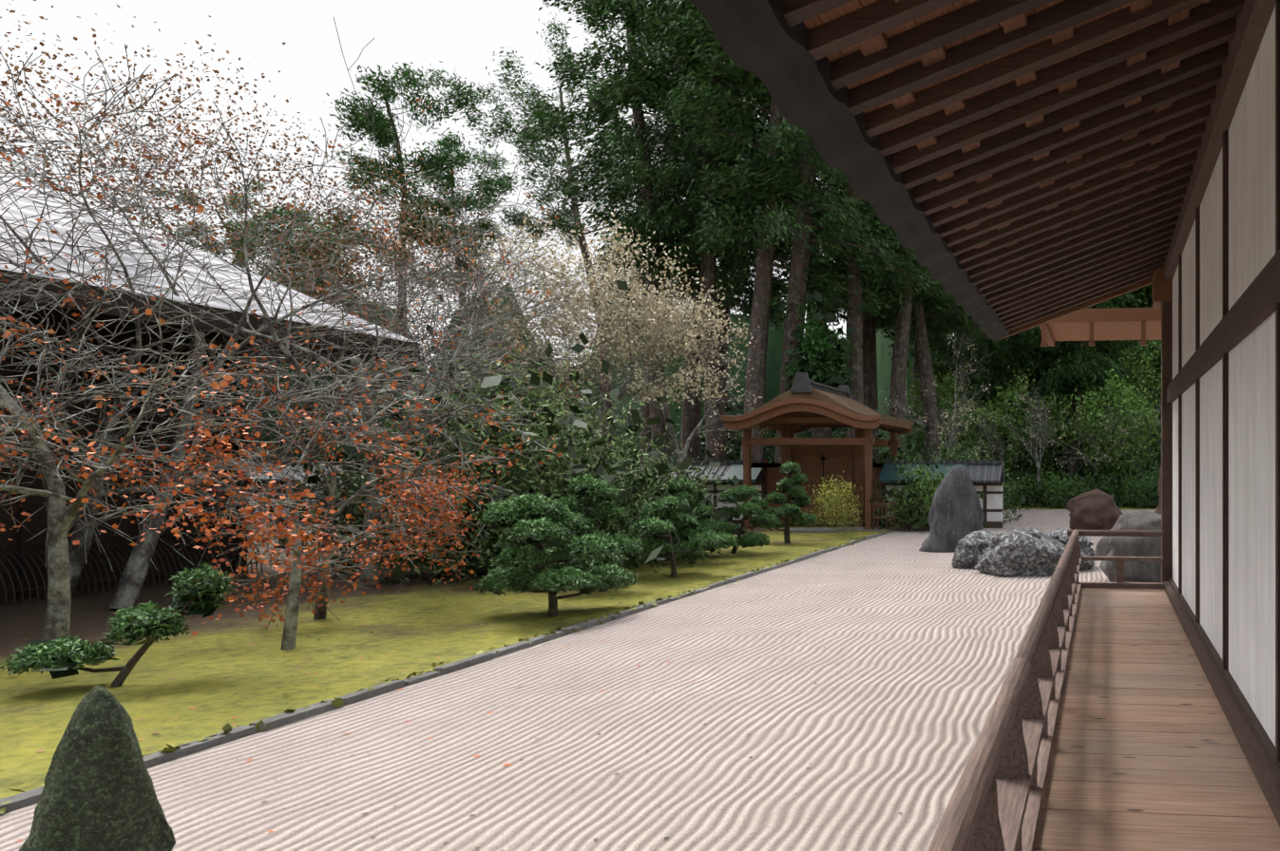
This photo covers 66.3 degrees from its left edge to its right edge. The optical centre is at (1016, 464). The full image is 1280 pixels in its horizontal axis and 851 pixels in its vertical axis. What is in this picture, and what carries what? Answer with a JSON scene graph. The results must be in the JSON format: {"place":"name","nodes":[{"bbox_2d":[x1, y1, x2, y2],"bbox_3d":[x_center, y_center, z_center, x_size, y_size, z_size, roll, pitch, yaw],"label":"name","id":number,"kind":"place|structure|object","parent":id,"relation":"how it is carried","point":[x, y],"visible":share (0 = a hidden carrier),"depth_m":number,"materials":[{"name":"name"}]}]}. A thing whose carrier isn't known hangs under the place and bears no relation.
{"place":"outdoors","nodes":[
{"label":"outdoors","id":0,"kind":"place"},
{"bbox_2d":[0,0,954,373],"label":"sky","id":1,"kind":"structure","parent":0,"point":[464,35],"materials":[{"name":"white"}]},
{"bbox_2d":[0,485,1156,798],"bbox_3d":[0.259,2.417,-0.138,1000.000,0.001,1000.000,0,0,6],"label":"ground moss","id":2,"kind":"object","parent":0,"point":[410,622],"depth_m":11.94,"materials":[{"name":"green plant"}]},
{"bbox_2d":[0,530,263,605],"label":"bamboo guard","id":3,"kind":"object","parent":2,"relation":"on","point":[45,587],"visible":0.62,"depth_m":16.57,"materials":[{"name":"brown"}]},
{"bbox_2d":[0,269,420,601],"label":"hall","id":4,"kind":"structure","parent":2,"relation":"on","point":[37,524],"depth_m":16.85,"materials":[{"name":"brown wood"}]},
{"bbox_2d":[0,166,419,343],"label":"hall roof","id":5,"kind":"structure","parent":4,"relation":"on","point":[31,211],"depth_m":16.92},
{"bbox_2d":[0,308,515,650],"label":"maple limbs","id":6,"kind":"object","parent":2,"relation":"on","point":[290,628],"visible":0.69,"depth_m":11.88,"materials":[{"name":"brown plant"}]},
{"bbox_2d":[70,473,802,687],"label":"pine trunks","id":7,"kind":"object","parent":2,"relation":"on","point":[124,673],"visible":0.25,"depth_m":13.81,"materials":[{"name":"brown plant"}]},
{"bbox_2d":[0,527,893,815],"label":"kerb stones","id":8,"kind":"object","parent":2,"relation":"on","point":[150,761],"visible":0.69,"depth_m":9.27,"materials":[{"name":"grey stone"}]},
{"bbox_2d":[0,509,1154,850],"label":"gravel garden","id":9,"kind":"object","parent":2,"relation":"on","point":[684,783],"depth_m":7.71,"materials":[{"name":"beige gravel"}]},
{"bbox_2d":[18,685,175,850],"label":"rock","id":10,"kind":"object","parent":9,"relation":"on","point":[98,793],"visible":1,"depth_m":4.55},
{"bbox_2d":[918,464,984,553],"bbox_3d":[-1.790,1.232,24.352,1.858,2.471,1.164,0,0,-11],"label":"standing rock","id":11,"kind":"object","parent":9,"relation":"on","point":[956,514],"visible":0.92,"depth_m":24.05,"materials":[{"name":"grey stone"}]},
{"bbox_2d":[951,530,995,569],"bbox_3d":[-0.776,2.035,20.696,1.464,0.965,1.422,0,0,5],"label":"rock","id":12,"kind":"object","parent":9,"relation":"on","point":[969,550],"visible":0.48,"depth_m":20.20,"materials":[{"name":"grey stone"}]},
{"bbox_2d":[1163,0,1279,827],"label":"horizontal wall beams","id":13,"kind":"structure","parent":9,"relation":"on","point":[1252,308],"depth_m":6.07,"materials":[{"name":"brown wood"}]},
{"bbox_2d":[688,0,1107,343],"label":"eave shingles","id":14,"kind":"object","parent":13,"relation":"attached to","point":[765,42],"visible":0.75,"depth_m":4.83,"materials":[{"name":"wood"}]},
{"bbox_2d":[783,0,1244,330],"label":"eave rafters","id":15,"kind":"object","parent":13,"relation":"attached to","point":[1004,154],"visible":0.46,"depth_m":6.03,"materials":[{"name":"brown wood"}]},
{"bbox_2d":[802,0,1236,289],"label":"eave boards","id":16,"kind":"object","parent":15,"relation":"on","point":[872,45],"visible":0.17,"depth_m":4.96,"materials":[{"name":"brown wood"}]},
{"bbox_2d":[999,267,1172,346],"bbox_3d":[2.495,-2.554,14.170,5.400,1.442,4.120,0,0,6],"label":"eave end","id":17,"kind":"object","parent":13,"relation":"attached to","point":[1080,322],"visible":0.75,"depth_m":13.56,"materials":[{"name":"brown wood"}]},
{"bbox_2d":[1033,588,1279,850],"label":"veranda floor","id":18,"kind":"structure","parent":13,"relation":"in","point":[1147,754],"depth_m":5.22,"materials":[{"name":"brown wood"}]},
{"bbox_2d":[926,529,1081,850],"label":"veranda railing","id":19,"kind":"object","parent":18,"relation":"on","point":[995,803],"visible":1,"depth_m":3.60,"materials":[{"name":"brown wood"}]},
{"bbox_2d":[1067,530,1163,589],"bbox_3d":[1.374,1.315,12.132,1.325,0.805,0.140,0,0,6],"label":"railing","id":20,"kind":"object","parent":18,"relation":"on","point":[1119,583],"visible":0.9,"depth_m":12.09,"materials":[{"name":"brown wood"}]},
{"bbox_2d":[1161,0,1279,762],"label":"wall posts","id":21,"kind":"object","parent":13,"relation":"attached to","point":[1167,441],"visible":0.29,"depth_m":6.79,"materials":[{"name":"brown wood"}]},
{"bbox_2d":[0,0,1161,850],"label":"foliage","id":22,"kind":"object","parent":2,"relation":"on","point":[633,507],"visible":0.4,"depth_m":41.94,"materials":[{"name":"green plant"}]},
{"bbox_2d":[0,18,1161,650],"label":"bare tree branches","id":23,"kind":"object","parent":2,"relation":"on","point":[65,563],"visible":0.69,"depth_m":15.95,"materials":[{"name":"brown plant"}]},
{"bbox_2d":[247,481,1003,528],"bbox_3d":[-28.335,1.537,35.989,55.900,1.760,0.400,0,0,6],"label":"wall timber frame","id":24,"kind":"object","parent":2,"relation":"on","point":[991,525],"visible":0.19,"depth_m":33.54,"materials":[{"name":"brown wood"}]},
{"bbox_2d":[247,483,1002,521],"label":"garden wall","id":25,"kind":"structure","parent":24,"relation":"in","point":[994,501],"depth_m":33.54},
{"bbox_2d":[247,460,1005,482],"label":"garden wall tiles","id":26,"kind":"object","parent":24,"relation":"on","point":[984,471],"visible":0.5,"depth_m":33.78,"materials":[{"name":"grey tile"}]},
{"bbox_2d":[723,464,965,482],"bbox_3d":[-6.587,0.300,33.376,9.300,0.745,0.870,0,0,6],"label":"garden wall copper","id":27,"kind":"object","parent":26,"relation":"on","point":[887,475],"visible":0.46,"depth_m":33.27,"materials":[{"name":"teal"}]},
{"bbox_2d":[190,0,1161,485],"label":"tree trunks","id":28,"kind":"object","parent":2,"relation":"on","point":[863,363],"visible":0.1,"depth_m":46.72,"materials":[{"name":"brown plant"}]},
{"bbox_2d":[232,256,1151,483],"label":"trunks","id":29,"kind":"object","parent":2,"relation":"on","point":[884,361],"depth_m":102.84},
{"bbox_2d":[720,398,931,531],"bbox_3d":[-6.661,0.017,33.820,7.536,4.800,5.520,0,0,6],"label":"gate frame","id":30,"kind":"object","parent":2,"relation":"on","point":[816,459],"visible":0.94,"depth_m":33.58,"materials":[{"name":"brown wood"}]},
{"bbox_2d":[725,388,910,426],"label":"gate roof","id":31,"kind":"structure","parent":30,"relation":"on","point":[850,405],"depth_m":31.55,"materials":[{"name":"brown wood"}]},
{"bbox_2d":[974,528,1066,576],"bbox_3d":[0.130,1.964,19.361,2.140,1.108,1.480,0,0,0],"label":"rock","id":32,"kind":"object","parent":2,"relation":"on","point":[1027,552],"visible":0.92,"depth_m":18.82,"materials":[{"name":"grey stone"}]},
{"bbox_2d":[1046,528,1094,571],"bbox_3d":[1.164,2.018,20.431,1.475,1.000,1.916,0,0,-13],"label":"rock","id":33,"kind":"object","parent":2,"relation":"on","point":[1060,535],"visible":0.25,"depth_m":20.05,"materials":[{"name":"grey stone"}]},
{"bbox_2d":[1066,489,1123,530],"bbox_3d":[2.948,1.707,31.719,2.223,1.621,1.714,0,0,-23],"label":"brown rock","id":34,"kind":"object","parent":2,"relation":"on","point":[1096,509],"visible":0.85,"depth_m":31.15,"materials":[{"name":"brown stone"}]},
{"bbox_2d":[1094,510,1161,582],"bbox_3d":[2.683,1.724,17.995,1.995,1.587,1.624,0,0,-6],"label":"grey rock","id":35,"kind":"object","parent":2,"relation":"on","point":[1136,546],"visible":0.6,"depth_m":17.39,"materials":[{"name":"grey stone"}]},
{"bbox_2d":[1154,465,1161,515],"bbox_3d":[4.770,1.098,25.002,1.714,2.838,2.616,0,0,38],"label":"tall rock","id":36,"kind":"object","parent":2,"relation":"on","point":[1157,510],"depth_m":24.44,"materials":[{"name":"stone"}]},
{"bbox_2d":[790,372,852,399],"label":"roof ridge","id":37,"kind":"structure","parent":0,"point":[802,382],"depth_m":31.41,"materials":[{"name":"grey tile"}]},
{"bbox_2d":[1172,6,1275,746],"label":"hall wall","id":38,"kind":"structure","parent":0,"point":[1251,421],"depth_m":6.12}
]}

